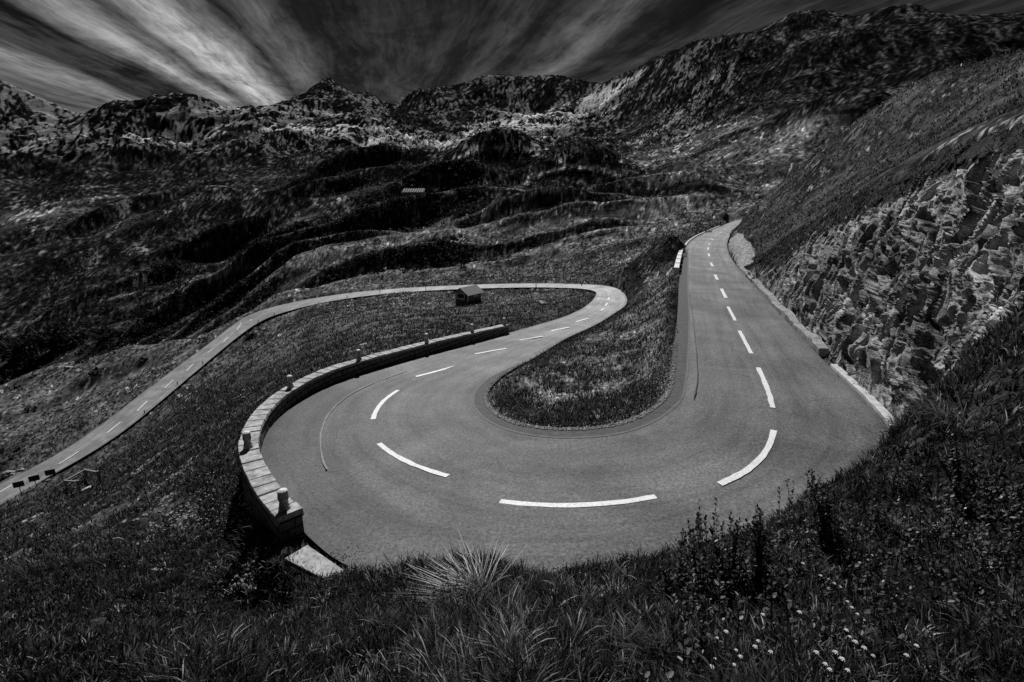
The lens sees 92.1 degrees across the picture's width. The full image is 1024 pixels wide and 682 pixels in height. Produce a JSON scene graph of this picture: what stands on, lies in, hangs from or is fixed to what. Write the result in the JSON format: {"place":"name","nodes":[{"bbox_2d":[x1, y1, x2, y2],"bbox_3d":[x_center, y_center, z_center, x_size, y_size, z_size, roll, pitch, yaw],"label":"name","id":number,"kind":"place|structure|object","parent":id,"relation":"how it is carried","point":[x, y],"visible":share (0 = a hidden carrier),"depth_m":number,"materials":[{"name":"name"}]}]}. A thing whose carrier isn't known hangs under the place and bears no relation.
{"place":"outdoors","nodes":[
{"label":"outdoors","id":0,"kind":"place"},
{"bbox_2d":[0,219,888,574],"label":"road","id":1,"kind":"structure","parent":0,"point":[408,457],"depth_m":12.84,"materials":[{"name":"asphalt"}]},
{"bbox_2d":[474,249,687,436],"bbox_3d":[9.671,-3.970,37.247,7.445,1.605,52.565,6,17,19],"label":"gutter","id":2,"kind":"object","parent":1,"relation":"on","point":[681,337],"visible":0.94,"depth_m":16.09,"materials":[{"name":"concrete"}]},
{"bbox_2d":[472,249,689,437],"bbox_3d":[9.745,-3.955,37.184,7.598,1.604,52.670,6,17,20],"label":"gutter edge","id":3,"kind":"object","parent":1,"relation":"on","point":[656,419],"visible":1,"depth_m":15.46,"materials":[{"name":"concrete"}]},
{"bbox_2d":[738,263,828,356],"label":"kerb","id":4,"kind":"structure","parent":1,"relation":"on","point":[817,344],"depth_m":23.70,"materials":[{"name":"grey concrete"}]},
{"bbox_2d":[830,364,894,429],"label":"kerb","id":5,"kind":"structure","parent":1,"relation":"on","point":[876,405],"depth_m":14.99,"materials":[{"name":"concrete"}]},
{"bbox_2d":[0,4,1023,681],"bbox_3d":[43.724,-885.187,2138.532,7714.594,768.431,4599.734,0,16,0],"label":"terrain","id":6,"kind":"structure","parent":0,"point":[838,72],"depth_m":436.28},
{"bbox_2d":[0,333,42,361],"bbox_3d":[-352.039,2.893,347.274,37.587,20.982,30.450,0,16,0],"label":"alder bush","id":7,"kind":"object","parent":6,"relation":"on","point":[18,350],"visible":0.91,"depth_m":342.62,"materials":[{"name":"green plant"}]},
{"bbox_2d":[17,317,94,351],"bbox_3d":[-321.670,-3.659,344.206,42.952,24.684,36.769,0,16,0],"label":"alder bush","id":8,"kind":"object","parent":6,"relation":"on","point":[51,338],"visible":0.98,"depth_m":344.93,"materials":[{"name":"black plant"}]},
{"bbox_2d":[63,468,101,493],"bbox_3d":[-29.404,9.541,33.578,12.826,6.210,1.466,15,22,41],"label":"timber frame","id":9,"kind":"object","parent":6,"relation":"on","point":[77,481],"visible":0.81,"depth_m":32.10,"materials":[{"name":"grey wood"}]},
{"bbox_2d":[92,320,121,339],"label":"alder bush","id":10,"kind":"object","parent":6,"relation":"on","point":[104,332],"visible":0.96,"depth_m":321.63,"materials":[{"name":"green plant"}]},
{"bbox_2d":[129,322,160,333],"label":"alder bush","id":11,"kind":"object","parent":6,"relation":"on","point":[142,327],"visible":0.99,"depth_m":310.69,"materials":[{"name":"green plant"}]},
{"bbox_2d":[148,259,192,274],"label":"alder bush","id":12,"kind":"object","parent":6,"relation":"on","point":[162,266],"visible":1,"depth_m":452.20,"materials":[{"name":"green plant"}]},
{"bbox_2d":[163,289,191,300],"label":"alder bush","id":13,"kind":"object","parent":6,"relation":"on","point":[174,296],"visible":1,"depth_m":324.52,"materials":[{"name":"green plant"}]},
{"bbox_2d":[0,158,478,471],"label":"scrub","id":14,"kind":"object","parent":6,"relation":"on","point":[241,308],"visible":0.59,"depth_m":319.64,"materials":[{"name":"black plant"}]},
{"bbox_2d":[247,237,269,249],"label":"alder bush","id":15,"kind":"object","parent":6,"relation":"on","point":[255,243],"visible":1,"depth_m":338.71,"materials":[{"name":"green plant"}]},
{"bbox_2d":[285,545,342,577],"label":"stone slab","id":16,"kind":"structure","parent":6,"relation":"on","point":[310,556],"depth_m":8.66,"materials":[{"name":"stone"}]},
{"bbox_2d":[238,318,508,539],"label":"parapet wall","id":17,"kind":"structure","parent":6,"relation":"on","point":[272,501],"depth_m":15.15,"materials":[{"name":"stone"}]},
{"bbox_2d":[0,37,781,477],"bbox_3d":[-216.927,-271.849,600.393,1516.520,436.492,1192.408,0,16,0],"label":"heath","id":18,"kind":"object","parent":6,"relation":"on","point":[602,137],"visible":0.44,"depth_m":354.64,"materials":[{"name":"black plant"}]},
{"bbox_2d":[369,603,414,634],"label":"grass tuft","id":19,"kind":"object","parent":6,"relation":"on","point":[392,619],"visible":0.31,"depth_m":4.55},
{"bbox_2d":[403,188,425,196],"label":"barn","id":20,"kind":"structure","parent":6,"relation":"on","point":[414,191],"depth_m":384.34,"materials":[{"name":"metal"}]},
{"bbox_2d":[400,524,526,600],"bbox_3d":[-0.661,2.513,5.634,1.176,0.640,1.728,10,19,31],"label":"dry grass tuft","id":21,"kind":"object","parent":6,"relation":"on","point":[481,581],"visible":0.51,"depth_m":5.61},
{"bbox_2d":[452,285,484,305],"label":"wooden hut","id":22,"kind":"object","parent":6,"relation":"on","point":[468,295],"visible":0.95,"depth_m":66.55,"materials":[{"name":"wood"}]},
{"bbox_2d":[0,300,1023,681],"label":"grass","id":23,"kind":"structure","parent":6,"relation":"on","point":[480,634],"depth_m":3.99,"materials":[{"name":"plant"}]},
{"bbox_2d":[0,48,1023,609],"bbox_3d":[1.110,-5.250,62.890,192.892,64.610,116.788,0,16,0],"label":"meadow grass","id":24,"kind":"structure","parent":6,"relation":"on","point":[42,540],"depth_m":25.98,"materials":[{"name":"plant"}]},
{"bbox_2d":[149,343,888,590],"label":"gravel","id":25,"kind":"structure","parent":6,"relation":"on","point":[486,400],"depth_m":14.88,"materials":[{"name":"gravel"}]},
{"bbox_2d":[603,602,708,676],"bbox_3d":[0.927,1.861,3.061,0.774,0.330,0.805,0,16,0],"label":"grass tuft","id":26,"kind":"object","parent":6,"relation":"on","point":[648,639],"visible":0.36,"depth_m":3.09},
{"bbox_2d":[647,528,701,600],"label":"leafy shrub","id":27,"kind":"object","parent":6,"relation":"on","point":[664,568],"visible":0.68,"depth_m":4.51,"materials":[{"name":"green plant"}]},
{"bbox_2d":[633,615,730,681],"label":"leafy shrub","id":28,"kind":"object","parent":6,"relation":"on","point":[685,639],"visible":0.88,"depth_m":2.63,"materials":[{"name":"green plant"}]},
{"bbox_2d":[658,595,708,658],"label":"leafy shrub","id":29,"kind":"object","parent":6,"relation":"on","point":[672,618],"visible":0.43,"depth_m":3.07,"materials":[{"name":"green plant"}]},
{"bbox_2d":[676,543,715,606],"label":"leafy shrub","id":30,"kind":"object","parent":6,"relation":"on","point":[698,569],"visible":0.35,"depth_m":4.08,"materials":[{"name":"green plant"}]},
{"bbox_2d":[659,576,738,625],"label":"leafy shrub","id":31,"kind":"object","parent":6,"relation":"on","point":[693,603],"visible":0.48,"depth_m":3.71,"materials":[{"name":"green plant"}]},
{"bbox_2d":[667,612,733,681],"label":"leafy shrub","id":32,"kind":"object","parent":6,"relation":"on","point":[697,661],"visible":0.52,"depth_m":2.76,"materials":[{"name":"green plant"}]},
{"bbox_2d":[665,556,735,616],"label":"leafy shrub","id":33,"kind":"object","parent":6,"relation":"on","point":[692,587],"visible":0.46,"depth_m":3.86,"materials":[{"name":"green plant"}]},
{"bbox_2d":[676,572,727,620],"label":"leafy shrub","id":34,"kind":"object","parent":6,"relation":"on","point":[716,598],"visible":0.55,"depth_m":3.70,"materials":[{"name":"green plant"}]},
{"bbox_2d":[681,608,730,680],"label":"leafy shrub","id":35,"kind":"object","parent":6,"relation":"on","point":[705,628],"visible":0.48,"depth_m":2.75,"materials":[{"name":"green plant"}]},
{"bbox_2d":[669,512,751,598],"bbox_3d":[1.723,1.914,4.274,0.617,0.887,0.403,0,16,0],"label":"leafy shrub","id":36,"kind":"object","parent":6,"relation":"on","point":[692,549],"visible":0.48,"depth_m":4.31,"materials":[{"name":"black plant"}]},
{"bbox_2d":[676,543,750,609],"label":"leafy shrub","id":37,"kind":"object","parent":6,"relation":"on","point":[707,588],"visible":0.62,"depth_m":3.98,"materials":[{"name":"black plant"}]},
{"bbox_2d":[680,600,772,651],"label":"leafy shrub","id":38,"kind":"object","parent":6,"relation":"on","point":[686,606],"visible":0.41,"depth_m":2.99,"materials":[{"name":"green plant"}]},
{"bbox_2d":[701,557,761,630],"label":"leafy shrub","id":39,"kind":"object","parent":6,"relation":"on","point":[718,606],"visible":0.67,"depth_m":3.55,"materials":[{"name":"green plant"}]},
{"bbox_2d":[696,555,767,615],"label":"leafy shrub","id":40,"kind":"object","parent":6,"relation":"on","point":[731,580],"visible":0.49,"depth_m":4.00,"materials":[{"name":"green plant"}]},
{"bbox_2d":[728,233,755,265],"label":"revetment wall","id":41,"kind":"structure","parent":6,"relation":"on","point":[742,249],"depth_m":49.05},
{"bbox_2d":[708,510,780,596],"bbox_3d":[1.946,1.870,4.163,0.621,0.839,0.305,6,17,19],"label":"leafy shrub","id":42,"kind":"object","parent":6,"relation":"on","point":[729,568],"visible":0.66,"depth_m":4.18,"materials":[{"name":"black plant"}]},
{"bbox_2d":[724,536,766,600],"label":"leafy shrub","id":43,"kind":"object","parent":6,"relation":"on","point":[743,581],"visible":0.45,"depth_m":4.07,"materials":[{"name":"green plant"}]},
{"bbox_2d":[742,504,791,602],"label":"leafy shrub","id":44,"kind":"object","parent":6,"relation":"on","point":[759,566],"visible":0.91,"depth_m":3.99,"materials":[{"name":"black plant"}]},
{"bbox_2d":[766,487,812,546],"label":"leafy shrub","id":45,"kind":"object","parent":6,"relation":"on","point":[779,496],"visible":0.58,"depth_m":5.54,"materials":[{"name":"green plant"}]},
{"bbox_2d":[757,566,822,638],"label":"leafy shrub","id":46,"kind":"object","parent":6,"relation":"on","point":[771,605],"visible":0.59,"depth_m":3.12,"materials":[{"name":"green plant"}]},
{"bbox_2d":[754,584,828,651],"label":"leafy shrub","id":47,"kind":"object","parent":6,"relation":"on","point":[792,619],"visible":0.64,"depth_m":2.79,"materials":[{"name":"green plant"}]},
{"bbox_2d":[761,537,824,607],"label":"leafy shrub","id":48,"kind":"object","parent":6,"relation":"on","point":[782,579],"visible":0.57,"depth_m":3.79,"materials":[{"name":"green plant"}]},
{"bbox_2d":[769,520,820,584],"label":"leafy shrub","id":49,"kind":"object","parent":6,"relation":"on","point":[779,570],"visible":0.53,"depth_m":4.45,"materials":[{"name":"black plant"}]},
{"bbox_2d":[776,479,813,543],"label":"leafy shrub","id":50,"kind":"object","parent":6,"relation":"on","point":[790,526],"visible":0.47,"depth_m":5.65,"materials":[{"name":"black plant"}]},
{"bbox_2d":[771,527,829,580],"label":"leafy shrub","id":51,"kind":"object","parent":6,"relation":"on","point":[800,564],"visible":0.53,"depth_m":4.55,"materials":[{"name":"black plant"}]},
{"bbox_2d":[784,511,825,577],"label":"leafy shrub","id":52,"kind":"object","parent":6,"relation":"on","point":[807,551],"visible":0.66,"depth_m":4.57,"materials":[{"name":"black plant"}]},
{"bbox_2d":[786,530,850,580],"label":"leafy shrub","id":53,"kind":"object","parent":6,"relation":"on","point":[803,550],"visible":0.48,"depth_m":4.59,"materials":[{"name":"black plant"}]},
{"bbox_2d":[798,500,849,557],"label":"leafy shrub","id":54,"kind":"object","parent":6,"relation":"on","point":[805,529],"visible":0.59,"depth_m":5.12,"materials":[{"name":"black plant"}]},
{"bbox_2d":[800,468,873,555],"bbox_3d":[3.384,1.793,5.147,0.777,1.074,0.397,0,16,0],"label":"leafy shrub","id":55,"kind":"object","parent":6,"relation":"on","point":[822,517],"visible":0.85,"depth_m":5.14,"materials":[{"name":"black plant"}]},
{"bbox_2d":[814,552,875,591],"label":"leafy shrub","id":56,"kind":"object","parent":6,"relation":"on","point":[836,576],"visible":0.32,"depth_m":4.33,"materials":[{"name":"black plant"}]},
{"bbox_2d":[825,491,866,557],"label":"leafy shrub","id":57,"kind":"object","parent":6,"relation":"on","point":[846,540],"visible":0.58,"depth_m":4.99,"materials":[{"name":"black plant"}]},
{"bbox_2d":[802,592,903,649],"bbox_3d":[2.006,1.712,2.911,0.500,0.429,0.293,0,16,0],"label":"leafy shrub","id":58,"kind":"object","parent":6,"relation":"on","point":[845,642],"visible":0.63,"depth_m":2.96,"materials":[{"name":"black plant"}]},
{"bbox_2d":[823,557,883,616],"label":"leafy shrub","id":59,"kind":"object","parent":6,"relation":"on","point":[855,586],"visible":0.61,"depth_m":3.62,"materials":[{"name":"black plant"}]},
{"bbox_2d":[840,504,877,564],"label":"leafy shrub","id":60,"kind":"object","parent":6,"relation":"on","point":[848,530],"visible":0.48,"depth_m":4.83,"materials":[{"name":"black plant"}]},
{"bbox_2d":[846,559,884,619],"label":"leafy shrub","id":61,"kind":"object","parent":6,"relation":"on","point":[865,598],"visible":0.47,"depth_m":3.54,"materials":[{"name":"black plant"}]},
{"bbox_2d":[828,524,904,570],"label":"leafy shrub","id":62,"kind":"object","parent":6,"relation":"on","point":[856,548],"visible":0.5,"depth_m":4.76,"materials":[{"name":"black plant"}]},
{"bbox_2d":[853,475,889,527],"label":"leafy shrub","id":63,"kind":"object","parent":6,"relation":"on","point":[871,517],"visible":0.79,"depth_m":5.62,"materials":[{"name":"black plant"}]},
{"bbox_2d":[806,609,945,669],"bbox_3d":[2.077,1.766,2.866,0.230,0.301,0.647,-15,22,-41],"label":"leafy shrub","id":64,"kind":"object","parent":6,"relation":"on","point":[866,611],"visible":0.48,"depth_m":2.94,"materials":[{"name":"black plant"}]},
{"bbox_2d":[844,530,911,577],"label":"leafy shrub","id":65,"kind":"object","parent":6,"relation":"on","point":[860,552],"visible":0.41,"depth_m":4.68,"materials":[{"name":"black plant"}]},
{"bbox_2d":[848,568,913,640],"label":"leafy shrub","id":66,"kind":"object","parent":6,"relation":"on","point":[873,611],"visible":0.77,"depth_m":3.21,"materials":[{"name":"black plant"}]},
{"bbox_2d":[866,484,897,529],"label":"leafy shrub","id":67,"kind":"object","parent":6,"relation":"on","point":[878,514],"visible":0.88,"depth_m":5.54,"materials":[{"name":"black plant"}]},
{"bbox_2d":[851,519,915,580],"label":"leafy shrub","id":68,"kind":"object","parent":6,"relation":"on","point":[867,548],"visible":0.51,"depth_m":4.60,"materials":[{"name":"black plant"}]},
{"bbox_2d":[744,124,1023,416],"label":"rock face","id":69,"kind":"object","parent":6,"relation":"on","point":[919,286],"visible":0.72,"depth_m":15.77},
{"bbox_2d":[858,535,913,586],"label":"leafy shrub","id":70,"kind":"object","parent":6,"relation":"on","point":[863,573],"visible":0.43,"depth_m":4.26,"materials":[{"name":"black plant"}]},
{"bbox_2d":[846,555,927,619],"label":"leafy shrub","id":71,"kind":"object","parent":6,"relation":"on","point":[906,595],"visible":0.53,"depth_m":3.63,"materials":[{"name":"black plant"}]},
{"bbox_2d":[850,535,923,601],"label":"leafy shrub","id":72,"kind":"object","parent":6,"relation":"on","point":[874,578],"visible":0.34,"depth_m":3.94,"materials":[{"name":"black plant"}]},
{"bbox_2d":[878,533,905,593],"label":"leafy shrub","id":73,"kind":"object","parent":6,"relation":"on","point":[886,574],"visible":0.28,"depth_m":4.07,"materials":[{"name":"black plant"}]},
{"bbox_2d":[864,540,920,609],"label":"leafy shrub","id":74,"kind":"object","parent":6,"relation":"on","point":[883,553],"visible":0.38,"depth_m":3.81,"materials":[{"name":"black plant"}]},
{"bbox_2d":[874,498,921,560],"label":"leafy shrub","id":75,"kind":"object","parent":6,"relation":"on","point":[906,553],"visible":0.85,"depth_m":4.93,"materials":[{"name":"black plant"}]},
{"bbox_2d":[881,449,927,491],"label":"leafy shrub","id":76,"kind":"object","parent":6,"relation":"on","point":[901,482],"visible":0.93,"depth_m":6.12,"materials":[{"name":"black plant"}]},
{"bbox_2d":[866,567,964,622],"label":"grass tuft","id":77,"kind":"object","parent":6,"relation":"on","point":[903,590],"visible":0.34,"depth_m":3.76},
{"bbox_2d":[892,492,942,541],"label":"leafy shrub","id":78,"kind":"object","parent":6,"relation":"on","point":[907,527],"visible":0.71,"depth_m":5.23,"materials":[{"name":"black plant"}]},
{"bbox_2d":[865,380,987,435],"bbox_3d":[5.692,0.817,6.835,1.478,0.696,1.562,0,16,0],"label":"grass tuft","id":79,"kind":"object","parent":6,"relation":"on","point":[944,418],"visible":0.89,"depth_m":6.77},
{"bbox_2d":[906,484,956,532],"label":"leafy shrub","id":80,"kind":"object","parent":6,"relation":"on","point":[922,521],"visible":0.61,"depth_m":5.27,"materials":[{"name":"black plant"}]},
{"bbox_2d":[916,523,959,577],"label":"leafy shrub","id":81,"kind":"object","parent":6,"relation":"on","point":[938,552],"visible":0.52,"depth_m":4.59,"materials":[{"name":"black plant"}]},
{"bbox_2d":[926,533,950,663],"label":"grass stalk","id":82,"kind":"object","parent":6,"relation":"on","point":[928,543],"depth_m":2.66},
{"bbox_2d":[914,490,974,538],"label":"leafy shrub","id":83,"kind":"object","parent":6,"relation":"on","point":[943,510],"visible":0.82,"depth_m":5.07,"materials":[{"name":"black plant"}]},
{"bbox_2d":[913,521,987,579],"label":"leafy shrub","id":84,"kind":"object","parent":6,"relation":"on","point":[929,563],"visible":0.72,"depth_m":4.39,"materials":[{"name":"black plant"}]},
{"bbox_2d":[932,468,986,525],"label":"leafy shrub","id":85,"kind":"object","parent":6,"relation":"on","point":[949,511],"visible":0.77,"depth_m":5.19,"materials":[{"name":"black plant"}]},
{"bbox_2d":[938,555,983,613],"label":"leafy shrub","id":86,"kind":"object","parent":6,"relation":"on","point":[960,599],"visible":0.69,"depth_m":3.52,"materials":[{"name":"black plant"}]},
{"bbox_2d":[921,531,1000,591],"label":"leafy shrub","id":87,"kind":"object","parent":6,"relation":"on","point":[984,575],"visible":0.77,"depth_m":3.91,"materials":[{"name":"black plant"}]},
{"bbox_2d":[937,440,990,508],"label":"leafy shrub","id":88,"kind":"object","parent":6,"relation":"on","point":[944,489],"visible":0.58,"depth_m":5.36,"materials":[{"name":"black plant"}]},
{"bbox_2d":[927,575,1001,617],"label":"leafy shrub","id":89,"kind":"object","parent":6,"relation":"on","point":[935,599],"visible":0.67,"depth_m":3.43,"materials":[{"name":"black plant"}]},
{"bbox_2d":[934,418,1000,494],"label":"leafy shrub","id":90,"kind":"object","parent":6,"relation":"on","point":[964,476],"visible":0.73,"depth_m":5.43,"materials":[{"name":"black plant"}]},
{"bbox_2d":[947,557,991,603],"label":"leafy shrub","id":91,"kind":"object","parent":6,"relation":"on","point":[964,572],"visible":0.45,"depth_m":3.91,"materials":[{"name":"black plant"}]},
{"bbox_2d":[942,437,998,508],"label":"leafy shrub","id":92,"kind":"object","parent":6,"relation":"on","point":[976,475],"visible":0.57,"depth_m":5.19,"materials":[{"name":"black plant"}]},
{"bbox_2d":[946,459,1008,521],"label":"leafy shrub","id":93,"kind":"object","parent":6,"relation":"on","point":[970,503],"visible":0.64,"depth_m":5.03,"materials":[{"name":"black plant"}]},
{"bbox_2d":[961,501,1000,555],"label":"leafy shrub","id":94,"kind":"object","parent":6,"relation":"on","point":[978,530],"visible":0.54,"depth_m":4.50,"materials":[{"name":"black plant"}]},
{"bbox_2d":[952,528,1014,577],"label":"leafy shrub","id":95,"kind":"object","parent":6,"relation":"on","point":[960,559],"visible":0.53,"depth_m":4.14,"materials":[{"name":"black plant"}]},
{"bbox_2d":[954,527,1023,568],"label":"leafy shrub","id":96,"kind":"object","parent":6,"relation":"on","point":[982,547],"visible":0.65,"depth_m":4.21,"materials":[{"name":"black plant"}]},
{"bbox_2d":[968,441,1012,502],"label":"leafy shrub","id":97,"kind":"object","parent":6,"relation":"on","point":[970,474],"visible":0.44,"depth_m":5.18,"materials":[{"name":"black plant"}]},
{"bbox_2d":[959,514,1022,559],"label":"leafy shrub","id":98,"kind":"object","parent":6,"relation":"on","point":[997,539],"visible":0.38,"depth_m":4.36,"materials":[{"name":"black plant"}]},
{"bbox_2d":[967,445,1018,508],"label":"leafy shrub","id":99,"kind":"object","parent":6,"relation":"on","point":[977,467],"visible":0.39,"depth_m":5.00,"materials":[{"name":"black plant"}]},
{"bbox_2d":[964,452,1023,522],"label":"leafy shrub","id":100,"kind":"object","parent":6,"relation":"on","point":[985,507],"visible":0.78,"depth_m":4.87,"materials":[{"name":"black plant"}]},
{"bbox_2d":[987,479,1014,523],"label":"leafy shrub","id":101,"kind":"object","parent":6,"relation":"on","point":[1004,510],"visible":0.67,"depth_m":4.75,"materials":[{"name":"grey plant"}]},
{"bbox_2d":[979,515,1023,579],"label":"leafy shrub","id":102,"kind":"object","parent":6,"relation":"on","point":[1001,554],"visible":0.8,"depth_m":3.99,"materials":[{"name":"black plant"}]},
{"bbox_2d":[982,553,1023,623],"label":"leafy shrub","id":103,"kind":"object","parent":6,"relation":"on","point":[997,611],"visible":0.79,"depth_m":3.26,"materials":[{"name":"black plant"}]},
{"bbox_2d":[997,450,1023,518],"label":"leafy shrub","id":104,"kind":"object","parent":6,"relation":"on","point":[1016,498],"visible":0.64,"depth_m":4.79,"materials":[{"name":"black plant"}]},
{"bbox_2d":[1002,475,1023,541],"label":"leafy shrub","id":105,"kind":"object","parent":6,"relation":"on","point":[1013,526],"visible":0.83,"depth_m":4.47,"materials":[{"name":"black plant"}]},
{"bbox_2d":[1003,444,1023,504],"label":"leafy shrub","id":106,"kind":"object","parent":6,"relation":"on","point":[1016,488],"visible":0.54,"depth_m":4.79,"materials":[{"name":"black plant"}]},
{"bbox_2d":[0,0,1023,113],"label":"sky","id":107,"kind":"structure","parent":0,"point":[78,56],"materials":[{"name":"grey"}]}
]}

